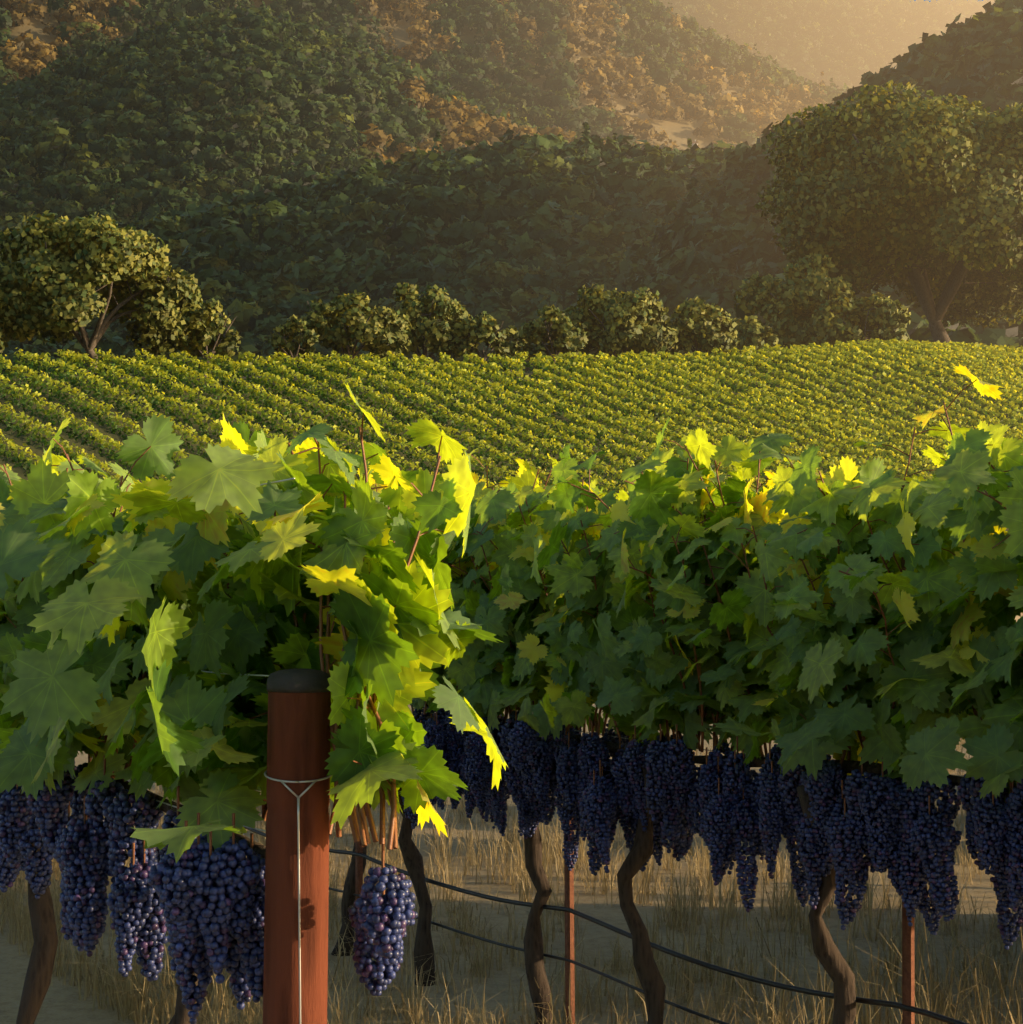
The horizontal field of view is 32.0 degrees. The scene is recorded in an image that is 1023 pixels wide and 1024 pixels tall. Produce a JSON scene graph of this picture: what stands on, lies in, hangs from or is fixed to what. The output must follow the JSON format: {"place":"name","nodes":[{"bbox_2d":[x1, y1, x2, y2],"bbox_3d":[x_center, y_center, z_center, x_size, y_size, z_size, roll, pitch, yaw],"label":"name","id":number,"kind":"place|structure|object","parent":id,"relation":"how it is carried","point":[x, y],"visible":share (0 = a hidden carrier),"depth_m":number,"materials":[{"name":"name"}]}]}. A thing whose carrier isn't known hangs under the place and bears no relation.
{"place":"outdoors","nodes":[
{"label":"outdoors","id":0,"kind":"place"},
{"bbox_2d":[0,80,1022,377],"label":"oak","id":1,"kind":"object","parent":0,"point":[962,166],"depth_m":204.99,"materials":[{"name":"green plant"}]},
{"bbox_2d":[0,0,1022,1023],"bbox_3d":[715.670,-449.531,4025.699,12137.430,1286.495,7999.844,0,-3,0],"label":"terrain","id":2,"kind":"structure","parent":0,"point":[66,1005],"depth_m":9.44,"materials":[{"name":"brown soil"}]},
{"bbox_2d":[0,383,507,1023],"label":"grapevine","id":3,"kind":"object","parent":2,"relation":"on","point":[147,590],"depth_m":3.22,"materials":[{"name":"green plant"}]},
{"bbox_2d":[0,754,417,1023],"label":"grapes","id":4,"kind":"object","parent":3,"relation":"attached to","point":[196,901],"depth_m":3.33,"materials":[{"name":"purple food"}]},
{"bbox_2d":[0,412,443,849],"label":"canes","id":5,"kind":"object","parent":3,"relation":"attached to","point":[358,823],"visible":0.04,"depth_m":3.13,"materials":[{"name":"plant"}]},
{"bbox_2d":[263,692,330,1023],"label":"end post","id":6,"kind":"object","parent":2,"relation":"on","point":[298,737],"visible":0.91,"depth_m":3.08,"materials":[{"name":"paint"}]},
{"bbox_2d":[267,668,330,692],"bbox_3d":[-0.373,0.296,3.140,0.116,0.040,0.116,0,-3,0],"label":"post cap","id":7,"kind":"object","parent":6,"relation":"on","point":[299,680],"visible":0.92,"depth_m":3.09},
{"bbox_2d":[5,92,903,330],"bbox_3d":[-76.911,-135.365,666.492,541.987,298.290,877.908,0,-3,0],"label":"forest trunks","id":8,"kind":"object","parent":2,"relation":"on","point":[270,168],"visible":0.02,"depth_m":1015.19,"materials":[{"name":"brown wood"}]},
{"bbox_2d":[0,0,1022,377],"bbox_3d":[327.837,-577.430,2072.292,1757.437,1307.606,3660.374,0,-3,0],"label":"forest crowns","id":9,"kind":"object","parent":2,"relation":"on","point":[550,212],"visible":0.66,"depth_m":1010.73,"materials":[{"name":"green plant"}]},
{"bbox_2d":[0,337,1022,523],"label":"vineyard rows","id":10,"kind":"object","parent":2,"relation":"on","point":[1001,366],"visible":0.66,"depth_m":132.07,"materials":[{"name":"green plant"}]},
{"bbox_2d":[130,364,1022,1023],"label":"grapevine row","id":11,"kind":"object","parent":2,"relation":"on","point":[809,660],"depth_m":5.28,"materials":[{"name":"green plant"}]},
{"bbox_2d":[375,379,1022,782],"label":"canes","id":12,"kind":"object","parent":11,"relation":"attached to","point":[699,735],"visible":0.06,"depth_m":5.51,"materials":[{"name":"plant"}]},
{"bbox_2d":[401,693,1022,949],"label":"grapes","id":13,"kind":"object","parent":11,"relation":"attached to","point":[911,848],"depth_m":5.35,"materials":[{"name":"purple food"}]},
{"bbox_2d":[355,482,914,1023],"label":"stakes","id":14,"kind":"object","parent":2,"relation":"on","point":[907,952],"visible":0.04,"depth_m":6.39,"materials":[{"name":"metal"}]},
{"bbox_2d":[127,823,968,1023],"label":"drip hose","id":15,"kind":"object","parent":14,"relation":"attached to","point":[931,1014],"visible":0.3,"depth_m":6.01,"materials":[{"name":"black"}]},
{"bbox_2d":[131,478,1016,1023],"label":"wires","id":16,"kind":"object","parent":14,"relation":"attached to","point":[283,782],"visible":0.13,"depth_m":3.07,"materials":[{"name":"white metal"}]},
{"bbox_2d":[0,737,1022,1023],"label":"dry grass","id":17,"kind":"structure","parent":0,"point":[132,1001],"depth_m":7.41,"materials":[{"name":"beige plant"}]}
]}

